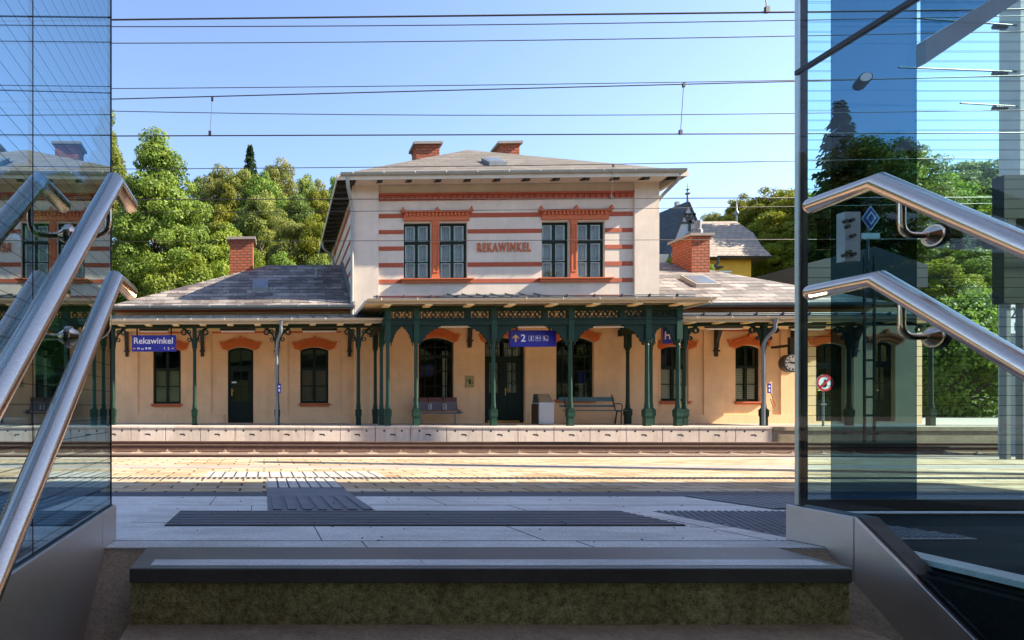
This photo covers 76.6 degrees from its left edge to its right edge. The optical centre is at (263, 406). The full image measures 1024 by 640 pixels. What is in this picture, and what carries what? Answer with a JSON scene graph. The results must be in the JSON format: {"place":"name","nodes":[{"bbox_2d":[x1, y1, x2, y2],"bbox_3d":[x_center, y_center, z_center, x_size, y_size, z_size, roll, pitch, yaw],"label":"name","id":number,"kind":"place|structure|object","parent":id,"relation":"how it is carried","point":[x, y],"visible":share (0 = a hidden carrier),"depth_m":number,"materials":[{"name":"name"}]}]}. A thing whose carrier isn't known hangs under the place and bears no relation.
{"place":"outdoors","nodes":[
{"label":"outdoors","id":0,"kind":"place"},
{"bbox_2d":[112,140,830,423],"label":"station building","id":1,"kind":"structure","parent":0,"point":[603,246],"depth_m":19.87,"materials":[{"name":"paint"}]},
{"bbox_2d":[154,349,180,403],"bbox_3d":[-3.372,-1.067,20.568,0.970,1.948,0.107,0,0,2],"label":"window","id":2,"kind":"structure","parent":1,"relation":"in","point":[167,381],"depth_m":20.61,"materials":[{"name":"green paint"}]},
{"bbox_2d":[228,348,252,422],"bbox_3d":[-0.809,-0.738,20.491,0.889,2.628,0.163,0,0,2],"label":"door","id":3,"kind":"structure","parent":1,"relation":"in","point":[238,411],"depth_m":20.48,"materials":[{"name":"green paint"}]},
{"bbox_2d":[300,348,327,402],"bbox_3d":[1.745,-1.077,20.416,0.974,1.934,0.107,0,0,2],"label":"window","id":4,"kind":"structure","parent":1,"relation":"in","point":[313,380],"depth_m":20.45,"materials":[{"name":"green paint"}]},
{"bbox_2d":[404,224,429,277],"bbox_3d":[5.196,-5.262,20.080,0.914,1.895,0.240,0,0,2],"label":"window","id":5,"kind":"structure","parent":1,"relation":"in","point":[416,253],"depth_m":20.02,"materials":[{"name":"green paint"}]},
{"bbox_2d":[419,338,452,398],"bbox_3d":[5.828,-1.280,19.986,1.180,2.092,0.090,0,0,2],"label":"window","id":6,"kind":"structure","parent":1,"relation":"in","point":[424,356],"depth_m":19.96,"materials":[{"name":"green paint"}]},
{"bbox_2d":[439,224,465,277],"bbox_3d":[6.402,-5.262,20.044,0.928,1.895,0.240,0,0,2],"label":"window","id":7,"kind":"structure","parent":1,"relation":"in","point":[452,254],"depth_m":19.98,"materials":[{"name":"green paint"}]},
{"bbox_2d":[485,338,523,422],"bbox_3d":[8.128,-0.871,19.956,1.350,2.894,0.223,0,0,2],"label":"door","id":8,"kind":"structure","parent":1,"relation":"in","point":[510,406],"depth_m":19.92,"materials":[{"name":"green paint"}]},
{"bbox_2d":[542,223,566,276],"bbox_3d":[9.803,-5.262,19.943,0.901,1.895,0.240,0,0,2],"label":"window","id":9,"kind":"structure","parent":1,"relation":"in","point":[554,253],"depth_m":19.88,"materials":[{"name":"green paint"}]},
{"bbox_2d":[556,338,591,398],"bbox_3d":[10.453,-1.280,19.849,1.252,2.095,0.090,0,0,2],"label":"window","id":10,"kind":"structure","parent":1,"relation":"in","point":[561,356],"depth_m":19.82,"materials":[{"name":"green paint"}]},
{"bbox_2d":[577,222,602,276],"bbox_3d":[10.975,-5.262,19.908,0.916,1.895,0.240,0,0,2],"label":"window","id":11,"kind":"structure","parent":1,"relation":"in","point":[589,234],"depth_m":19.85,"materials":[{"name":"green paint"}]},
{"bbox_2d":[661,347,681,400],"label":"window","id":12,"kind":"structure","parent":1,"relation":"in","point":[670,393],"depth_m":20.04,"materials":[{"name":"green paint"}]},
{"bbox_2d":[735,345,757,401],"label":"window","id":13,"kind":"structure","parent":1,"relation":"in","point":[745,384],"depth_m":19.97,"materials":[{"name":"green paint"}]},
{"bbox_2d":[112,452,993,455],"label":"trackbed","id":14,"kind":"structure","parent":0,"point":[439,453],"depth_m":14.15,"materials":[{"name":"gravel"}]},
{"bbox_2d":[112,441,998,455],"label":"railway track","id":15,"kind":"structure","parent":14,"relation":"on","point":[370,447],"depth_m":14.50,"materials":[{"name":"metal"}]},
{"bbox_2d":[112,454,1014,457],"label":"railway track","id":16,"kind":"structure","parent":14,"relation":"on","point":[351,456],"depth_m":11.47,"materials":[{"name":"metal"}]},
{"bbox_2d":[112,458,1014,458],"bbox_3d":[3.000,1.245,9.036,38.000,0.910,0.168,0,0,0],"label":"platform edge","id":17,"kind":"object","parent":14,"relation":"on","point":[519,458],"visible":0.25,"depth_m":8.95,"materials":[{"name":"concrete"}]},
{"bbox_2d":[112,0,998,246],"label":"sky","id":18,"kind":"structure","parent":0,"point":[189,67],"materials":[{"name":"blue"}]},
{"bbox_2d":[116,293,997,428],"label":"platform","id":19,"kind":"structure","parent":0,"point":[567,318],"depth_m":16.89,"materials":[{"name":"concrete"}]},
{"bbox_2d":[131,425,167,440],"bbox_3d":[-3.341,1.020,17.142,0.996,0.912,0.470,0,0,2],"label":"edge panel","id":20,"kind":"object","parent":19,"relation":"attached to","point":[148,432],"visible":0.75,"depth_m":16.93,"materials":[{"name":"concrete"}]},
{"bbox_2d":[165,425,201,440],"bbox_3d":[-2.337,1.020,17.112,0.996,0.912,0.470,0,0,2],"label":"edge panel","id":21,"kind":"object","parent":19,"relation":"attached to","point":[182,432],"visible":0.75,"depth_m":16.89,"materials":[{"name":"concrete"}]},
{"bbox_2d":[112,314,382,424],"bbox_3d":[-0.968,-1.291,18.889,9.142,3.734,2.887,0,0,2],"label":"platform canopy","id":22,"kind":"object","parent":19,"relation":"on","point":[201,324],"visible":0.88,"depth_m":17.92,"materials":[{"name":"green metal"}]},
{"bbox_2d":[132,329,175,351],"bbox_3d":[-3.411,-2.094,18.207,1.366,0.781,0.105,0,0,2],"label":"name sign","id":23,"kind":"object","parent":22,"relation":"hanging from","point":[153,343],"visible":1,"depth_m":18.16,"materials":[{"name":"blue metal"}]},
{"bbox_2d":[410,426,445,440],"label":"edge panel","id":24,"kind":"object","parent":19,"relation":"attached to","point":[427,433],"visible":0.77,"depth_m":16.68,"materials":[{"name":"concrete"}]},
{"bbox_2d":[413,397,462,423],"bbox_3d":[5.647,0.141,19.114,1.522,0.870,0.504,0,0,2],"label":"seat row","id":25,"kind":"object","parent":19,"relation":"on","point":[435,404],"visible":0.91,"depth_m":19.25,"materials":[{"name":"metal"}]},
{"bbox_2d":[446,426,481,440],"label":"edge panel","id":26,"kind":"object","parent":19,"relation":"attached to","point":[463,433],"visible":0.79,"depth_m":16.66,"materials":[{"name":"concrete"}]},
{"bbox_2d":[482,426,517,441],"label":"edge panel","id":27,"kind":"object","parent":19,"relation":"attached to","point":[501,433],"visible":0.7,"depth_m":16.62,"materials":[{"name":"concrete"}]},
{"bbox_2d":[509,327,555,346],"bbox_3d":[7.898,-2.049,17.271,1.333,0.585,0.125,0,0,2],"label":"platform sign","id":28,"kind":"object","parent":19,"relation":"hanging from","point":[532,338],"visible":0.95,"depth_m":17.21,"materials":[{"name":"blue metal"}]},
{"bbox_2d":[517,426,553,441],"bbox_3d":[7.697,1.020,16.814,0.996,0.912,0.470,0,0,2],"label":"edge panel","id":29,"kind":"object","parent":19,"relation":"attached to","point":[534,433],"visible":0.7,"depth_m":16.60,"materials":[{"name":"concrete"}]},
{"bbox_2d":[531,394,553,423],"bbox_3d":[8.832,0.078,18.621,0.490,0.956,0.550,0,0,2],"label":"litter bin","id":30,"kind":"object","parent":19,"relation":"on","point":[542,408],"visible":1,"depth_m":18.36,"materials":[{"name":"metal"}]},
{"bbox_2d":[553,426,589,441],"bbox_3d":[8.701,1.020,16.784,0.996,0.912,0.470,0,0,2],"label":"edge panel","id":31,"kind":"object","parent":19,"relation":"attached to","point":[570,433],"visible":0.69,"depth_m":16.57,"materials":[{"name":"concrete"}]},
{"bbox_2d":[589,426,625,441],"bbox_3d":[9.704,1.020,16.755,0.996,0.912,0.470,0,0,2],"label":"edge panel","id":32,"kind":"object","parent":19,"relation":"attached to","point":[607,433],"visible":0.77,"depth_m":16.54,"materials":[{"name":"concrete"}]},
{"bbox_2d":[626,426,662,441],"bbox_3d":[10.707,1.020,16.725,0.996,0.912,0.470,0,0,2],"label":"edge panel","id":33,"kind":"object","parent":19,"relation":"attached to","point":[643,433],"visible":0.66,"depth_m":16.51,"materials":[{"name":"concrete"}]},
{"bbox_2d":[662,426,698,441],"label":"edge panel","id":34,"kind":"object","parent":19,"relation":"attached to","point":[679,433],"visible":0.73,"depth_m":16.48,"materials":[{"name":"concrete"}]},
{"bbox_2d":[698,426,735,441],"bbox_3d":[12.714,1.020,16.665,0.996,0.912,0.470,0,0,2],"label":"edge panel","id":35,"kind":"object","parent":19,"relation":"attached to","point":[716,433],"visible":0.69,"depth_m":16.45,"materials":[{"name":"concrete"}]},
{"bbox_2d":[734,426,772,441],"bbox_3d":[13.718,1.020,16.635,0.996,0.912,0.470,0,0,2],"label":"edge panel","id":36,"kind":"object","parent":19,"relation":"attached to","point":[753,433],"visible":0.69,"depth_m":16.42,"materials":[{"name":"concrete"}]},
{"bbox_2d":[659,312,937,425],"bbox_3d":[16.039,-1.291,18.384,7.758,3.734,2.887,0,0,2],"label":"platform canopy","id":37,"kind":"object","parent":19,"relation":"on","point":[764,326],"visible":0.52,"depth_m":17.47,"materials":[{"name":"green metal"}]},
{"bbox_2d":[754,257,927,423],"bbox_3d":[21.887,-2.623,22.956,4.525,6.399,6.810,0,0,2],"label":"station annex","id":38,"kind":"object","parent":19,"relation":"on","point":[787,276],"depth_m":21.40,"materials":[{"name":"paint"}]},
{"bbox_2d":[770,426,997,441],"bbox_3d":[37.360,1.023,15.969,46.260,0.906,0.500,0,0,2],"label":"platform edge","id":39,"kind":"object","parent":19,"relation":"attached to","point":[924,433],"visible":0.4,"depth_m":16.30,"materials":[{"name":"stone"}]},
{"bbox_2d":[105,496,1023,550],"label":"paving","id":40,"kind":"structure","parent":0,"point":[141,521],"depth_m":2.86,"materials":[{"name":"concrete"}]},
{"bbox_2d":[267,488,375,510],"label":"tactile paving","id":41,"kind":"structure","parent":40,"relation":"on","point":[293,493],"depth_m":4.44,"materials":[{"name":"concrete"}]},
{"bbox_2d":[271,496,371,509],"bbox_3d":[0.357,0.648,3.965,0.604,0.048,0.790,0,0,0],"label":"tactile rib","id":42,"kind":"object","parent":41,"relation":"on","point":[316,501],"visible":1,"depth_m":3.86,"materials":[{"name":"concrete"}]},
{"bbox_2d":[684,496,785,509],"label":"tactile paving","id":43,"kind":"structure","parent":40,"relation":"on","point":[740,504],"depth_m":3.84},
{"bbox_2d":[687,496,1023,508],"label":"tactile rib","id":44,"kind":"object","parent":43,"relation":"on","point":[775,502],"visible":0.45,"depth_m":4.18,"materials":[{"name":"concrete"}]},
{"bbox_2d":[653,511,971,537],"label":"tactile paving","id":45,"kind":"structure","parent":40,"relation":"on","point":[738,526],"depth_m":3.11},
{"bbox_2d":[657,510,964,537],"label":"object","id":46,"kind":"structure","parent":45,"relation":"on","point":[897,528],"depth_m":3.10,"materials":[{"name":"concrete"}]},
{"bbox_2d":[804,0,1023,510],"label":"glass screen","id":47,"kind":"object","parent":40,"relation":"on","point":[874,356],"visible":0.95,"depth_m":3.46,"materials":[{"name":"glass"}]},
{"bbox_2d":[112,459,1023,491],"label":"pavers","id":48,"kind":"object","parent":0,"point":[476,485],"visible":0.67,"depth_m":6.17,"materials":[{"name":"concrete"}]},
{"bbox_2d":[204,472,385,476],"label":"tactile paving","id":49,"kind":"structure","parent":48,"relation":"on","point":[284,474],"depth_m":6.25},
{"bbox_2d":[112,477,826,478],"bbox_3d":[3.000,0.871,5.880,38.000,0.303,0.236,0,0,0],"label":"paving band","id":50,"kind":"object","parent":48,"relation":"on","point":[368,477],"visible":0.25,"depth_m":5.98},
{"bbox_2d":[112,477,1023,478],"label":"tactile dash","id":51,"kind":"object","parent":50,"relation":"on","point":[590,478],"visible":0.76,"depth_m":5.87,"materials":[{"name":"concrete"}]},
{"bbox_2d":[112,465,1023,467],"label":"paving band","id":52,"kind":"object","parent":48,"relation":"on","point":[530,466],"visible":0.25,"depth_m":7.41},
{"bbox_2d":[992,175,1023,459],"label":"info panel","id":53,"kind":"object","parent":48,"relation":"on","point":[1009,182],"visible":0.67,"depth_m":8.71,"materials":[{"name":"grey glass"}]},
{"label":"tactile paving","id":54,"kind":"structure","parent":48,"relation":"on","visible":0},
{"bbox_2d":[268,478,342,487],"bbox_3d":[0.353,0.700,5.365,0.627,0.025,0.770,0,0,0],"label":"tactile rib","id":55,"kind":"object","parent":54,"relation":"on","point":[302,482],"visible":1,"depth_m":5.29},
{"bbox_2d":[112,492,1023,495],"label":"paving band","id":56,"kind":"object","parent":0,"point":[556,493],"visible":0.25,"depth_m":4.66,"materials":[{"name":"concrete"}]},
{"bbox_2d":[112,0,1023,20],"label":"overhead wire","id":57,"kind":"object","parent":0,"point":[766,9],"visible":0.73,"depth_m":8.01,"materials":[{"name":"black metal"}]},
{"bbox_2d":[112,75,1023,134],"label":"overhead wire","id":58,"kind":"object","parent":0,"point":[680,131],"visible":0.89,"depth_m":10.71,"materials":[{"name":"black metal"}]},
{"bbox_2d":[112,132,1023,136],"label":"overhead wire","id":59,"kind":"object","parent":58,"relation":"hanging from","point":[553,134],"visible":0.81,"depth_m":10.69,"materials":[{"name":"black metal"}]},
{"bbox_2d":[112,15,1023,26],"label":"overhead wire","id":60,"kind":"object","parent":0,"point":[493,24],"visible":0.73,"depth_m":11.07,"materials":[{"name":"black metal"}]},
{"bbox_2d":[112,31,1023,43],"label":"overhead wire","id":61,"kind":"object","parent":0,"point":[488,40],"visible":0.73,"depth_m":11.47,"materials":[{"name":"black metal"}]},
{"bbox_2d":[112,76,1023,88],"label":"overhead wire","id":62,"kind":"object","parent":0,"point":[490,84],"visible":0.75,"depth_m":12.18,"materials":[{"name":"black metal"}]},
{"bbox_2d":[113,110,1023,115],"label":"overhead wire","id":63,"kind":"object","parent":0,"point":[532,115],"visible":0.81,"depth_m":11.85,"materials":[{"name":"black metal"}]},
{"bbox_2d":[151,157,998,198],"bbox_3d":[4.814,-5.863,15.164,58.978,1.072,0.040,0,0,2],"label":"overhead wire","id":64,"kind":"object","parent":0,"point":[611,195],"visible":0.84,"depth_m":15.10,"materials":[{"name":"black metal"}]},
{"bbox_2d":[116,197,991,199],"bbox_3d":[4.814,-5.366,15.164,58.979,0.478,0.023,0,0,2],"label":"overhead wire","id":65,"kind":"object","parent":64,"relation":"hanging from","point":[493,198],"visible":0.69,"depth_m":15.12,"materials":[{"name":"black metal"}]},
{"bbox_2d":[863,514,1023,597],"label":"floor","id":66,"kind":"structure","parent":0,"point":[997,542],"depth_m":2.56,"materials":[{"name":"stone"}]},
{"bbox_2d":[914,551,1023,588],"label":"paving edge","id":67,"kind":"object","parent":66,"relation":"on","point":[994,575],"depth_m":2.00,"materials":[{"name":"stone"}]},
{"bbox_2d":[922,371,994,416],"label":"hill","id":68,"kind":"structure","parent":0,"point":[973,401],"depth_m":34.37,"materials":[{"name":"plant"}]},
{"bbox_2d":[112,110,128,247],"bbox_3d":[-9.394,-8.264,35.175,4.788,19.762,4.597,0,0,37],"label":"broadleaf tree","id":69,"kind":"object","parent":68,"relation":"on","point":[118,166],"visible":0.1,"depth_m":34.60,"materials":[{"name":"green plant"}]},
{"bbox_2d":[112,236,165,314],"bbox_3d":[-6.651,-2.924,30.259,5.868,12.238,5.754,0,0,37],"label":"broadleaf tree","id":70,"kind":"object","parent":68,"relation":"on","point":[146,277],"visible":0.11,"depth_m":29.00,"materials":[{"name":"green plant"}]},
{"bbox_2d":[112,125,213,315],"bbox_3d":[-5.540,-5.791,31.196,7.326,18.086,7.033,0,0,-25],"label":"broadleaf tree","id":71,"kind":"object","parent":68,"relation":"on","point":[144,223],"visible":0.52,"depth_m":29.91,"materials":[{"name":"green plant"}]},
{"bbox_2d":[135,238,218,298],"bbox_3d":[-4.094,-2.892,30.883,6.608,11.689,6.739,0,0,-24],"label":"broadleaf tree","id":72,"kind":"object","parent":68,"relation":"on","point":[194,262],"visible":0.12,"depth_m":29.47,"materials":[{"name":"green plant"}]},
{"bbox_2d":[193,163,233,227],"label":"broadleaf tree","id":73,"kind":"object","parent":68,"relation":"on","point":[213,189],"visible":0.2,"depth_m":45.38,"materials":[{"name":"green plant"}]},
{"bbox_2d":[199,222,241,278],"bbox_3d":[-2.144,-3.801,31.980,5.284,12.651,5.389,0,0,-11],"label":"broadleaf tree","id":74,"kind":"object","parent":68,"relation":"on","point":[218,261],"visible":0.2,"depth_m":31.02,"materials":[{"name":"green plant"}]},
{"bbox_2d":[209,181,241,229],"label":"broadleaf tree","id":75,"kind":"object","parent":68,"relation":"on","point":[223,212],"visible":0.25,"depth_m":42.81,"materials":[{"name":"green plant"}]},
{"bbox_2d":[233,190,289,265],"bbox_3d":[-0.079,-7.638,39.899,6.030,14.135,5.877,0,0,39],"label":"broadleaf tree","id":76,"kind":"object","parent":68,"relation":"on","point":[252,222],"visible":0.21,"depth_m":38.97,"materials":[{"name":"green plant"}]},
{"bbox_2d":[234,169,290,249],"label":"broadleaf tree","id":77,"kind":"object","parent":68,"relation":"on","point":[261,182],"visible":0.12,"depth_m":43.37,"materials":[{"name":"green plant"}]},
{"bbox_2d":[264,157,303,247],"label":"broadleaf tree","id":78,"kind":"object","parent":68,"relation":"on","point":[278,175],"visible":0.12,"depth_m":44.88,"materials":[{"name":"green plant"}]},
{"bbox_2d":[266,218,307,264],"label":"broadleaf tree","id":79,"kind":"object","parent":68,"relation":"on","point":[291,231],"visible":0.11,"depth_m":36.35,"materials":[{"name":"green plant"}]},
{"bbox_2d":[287,214,331,264],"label":"broadleaf tree","id":80,"kind":"object","parent":68,"relation":"on","point":[311,238],"visible":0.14,"depth_m":35.32,"materials":[{"name":"green plant"}]},
{"bbox_2d":[307,178,330,259],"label":"broadleaf tree","id":81,"kind":"object","parent":68,"relation":"on","point":[319,205],"visible":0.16,"depth_m":45.60,"materials":[{"name":"green plant"}]},
{"bbox_2d":[732,186,789,227],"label":"broadleaf tree","id":82,"kind":"object","parent":68,"relation":"on","point":[758,205],"visible":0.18,"depth_m":53.74,"materials":[{"name":"green plant"}]},
{"bbox_2d":[746,188,815,272],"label":"broadleaf tree","id":83,"kind":"object","parent":68,"relation":"on","point":[777,217],"visible":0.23,"depth_m":48.12,"materials":[{"name":"green plant"}]},
{"bbox_2d":[751,220,818,277],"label":"broadleaf tree","id":84,"kind":"object","parent":68,"relation":"on","point":[787,255],"visible":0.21,"depth_m":44.60,"materials":[{"name":"green plant"}]},
{"bbox_2d":[783,110,830,267],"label":"spruce tree","id":85,"kind":"object","parent":68,"relation":"on","point":[825,183],"visible":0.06,"depth_m":43.16,"materials":[{"name":"green plant"}]},
{"bbox_2d":[793,169,958,266],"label":"broadleaf tree","id":86,"kind":"object","parent":68,"relation":"on","point":[923,225],"visible":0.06,"depth_m":40.10,"materials":[{"name":"green plant"}]},
{"bbox_2d":[917,141,974,275],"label":"broadleaf tree","id":87,"kind":"object","parent":68,"relation":"on","point":[924,171],"visible":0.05,"depth_m":42.65,"materials":[{"name":"green plant"}]},
{"bbox_2d":[918,256,997,393],"bbox_3d":[40.113,-3.884,34.745,5.827,9.916,5.656,0,0,-1],"label":"broadleaf tree","id":88,"kind":"object","parent":68,"relation":"on","point":[947,282],"visible":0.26,"depth_m":34.19,"materials":[{"name":"green plant"}]},
{"bbox_2d":[927,172,991,212],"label":"broadleaf tree","id":89,"kind":"object","parent":68,"relation":"on","point":[962,184],"visible":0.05,"depth_m":46.40,"materials":[{"name":"green plant"}]},
{"bbox_2d":[943,160,998,207],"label":"broadleaf tree","id":90,"kind":"object","parent":68,"relation":"on","point":[982,174],"visible":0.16,"depth_m":48.95,"materials":[{"name":"green plant"}]},
{"bbox_2d":[950,246,997,324],"bbox_3d":[44.632,-4.999,36.581,6.390,10.173,6.725,0,0,37],"label":"broadleaf tree","id":91,"kind":"object","parent":68,"relation":"on","point":[980,253],"visible":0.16,"depth_m":35.97,"materials":[{"name":"green plant"}]},
{"label":"ground","id":92,"kind":"structure","parent":0,"visible":0},
{"bbox_2d":[659,183,697,261],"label":"slate house","id":93,"kind":"structure","parent":92,"relation":"on","point":[677,220],"depth_m":45.56,"materials":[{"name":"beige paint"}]},
{"bbox_2d":[693,200,774,276],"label":"yellow house","id":94,"kind":"structure","parent":92,"relation":"on","point":[737,257],"depth_m":42.83,"materials":[{"name":"paint"}]},
{"bbox_2d":[922,285,997,416],"bbox_3d":[37.713,-1.296,32.419,7.494,10.497,8.450,0,0,-24],"label":"shrub","id":95,"kind":"object","parent":92,"relation":"on","point":[951,376],"visible":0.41,"depth_m":30.93,"materials":[{"name":"green plant"}]},
{"bbox_2d":[917,0,1023,455],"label":"catenary mast","id":96,"kind":"object","parent":92,"relation":"on","point":[1011,56],"visible":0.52,"depth_m":13.52,"materials":[{"name":"metal"}]},
{"bbox_2d":[917,574,1023,639],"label":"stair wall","id":97,"kind":"structure","parent":92,"relation":"on","point":[984,613],"depth_m":1.89,"materials":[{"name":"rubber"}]},
{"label":"stair wall","id":98,"kind":"structure","parent":92,"relation":"on","visible":0},
{"bbox_2d":[0,0,115,639],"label":"glass balustrade","id":99,"kind":"object","parent":98,"relation":"on","point":[55,112],"visible":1,"depth_m":1.88,"materials":[{"name":"glass"}]},
{"bbox_2d":[0,270,137,601],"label":"handrail","id":100,"kind":"object","parent":99,"relation":"attached to","point":[17,515],"visible":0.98,"depth_m":1.47,"materials":[{"name":"silver metal"}]},
{"bbox_2d":[0,172,137,420],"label":"handrail","id":101,"kind":"object","parent":99,"relation":"attached to","point":[20,349],"visible":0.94,"depth_m":1.47,"materials":[{"name":"silver metal"}]},
{"bbox_2d":[83,551,903,639],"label":"stair channel","id":102,"kind":"object","parent":98,"relation":"on","point":[109,617],"visible":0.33,"depth_m":2.20,"materials":[{"name":"grey concrete"}]},
{"bbox_2d":[130,583,848,624],"bbox_3d":[0.808,0.706,2.268,2.572,0.150,0.338,0,0,0],"label":"stair riser","id":103,"kind":"object","parent":102,"relation":"attached to","point":[489,603],"visible":0.71,"depth_m":2.10,"materials":[{"name":"concrete"}]},
{"bbox_2d":[129,547,851,582],"bbox_3d":[0.808,0.603,2.247,2.576,0.054,0.320,0,0,0],"label":"stair tread","id":104,"kind":"object","parent":103,"relation":"on","point":[142,570],"visible":0.91,"depth_m":2.09,"materials":[{"name":"stone"}]},
{"bbox_2d":[151,559,830,565],"bbox_3d":[0.820,0.575,2.161,2.460,0.002,0.082,0,0,0],"label":"stair strip","id":105,"kind":"object","parent":104,"relation":"on","point":[483,562],"visible":1,"depth_m":2.16,"materials":[{"name":"stone"}]},
{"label":"stair tread","id":106,"kind":"structure","parent":102,"relation":"attached to","visible":0},
{"bbox_2d":[120,624,890,639],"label":"stair tread","id":107,"kind":"object","parent":106,"relation":"on","point":[492,632],"visible":1,"depth_m":2.03,"materials":[{"name":"stone"}]},
{"bbox_2d":[786,0,980,639],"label":"glass balustrade","id":108,"kind":"object","parent":98,"relation":"on","point":[882,560],"visible":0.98,"depth_m":2.27,"materials":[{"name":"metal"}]},
{"bbox_2d":[802,172,1023,259],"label":"handrail","id":109,"kind":"object","parent":108,"relation":"attached to","point":[948,214],"visible":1,"depth_m":1.96,"materials":[{"name":"silver metal"}]},
{"bbox_2d":[802,270,1023,381],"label":"handrail","id":110,"kind":"object","parent":108,"relation":"attached to","point":[948,324],"visible":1,"depth_m":1.95,"materials":[{"name":"silver metal"}]},
{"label":"tactile paving","id":111,"kind":"structure","parent":0,"visible":0},
{"bbox_2d":[165,511,684,525],"bbox_3d":[0.814,0.613,3.238,2.628,0.034,0.546,0,0,0],"label":"tactile rib","id":112,"kind":"object","parent":111,"relation":"on","point":[393,518],"visible":1,"depth_m":3.17,"materials":[{"name":"concrete"}]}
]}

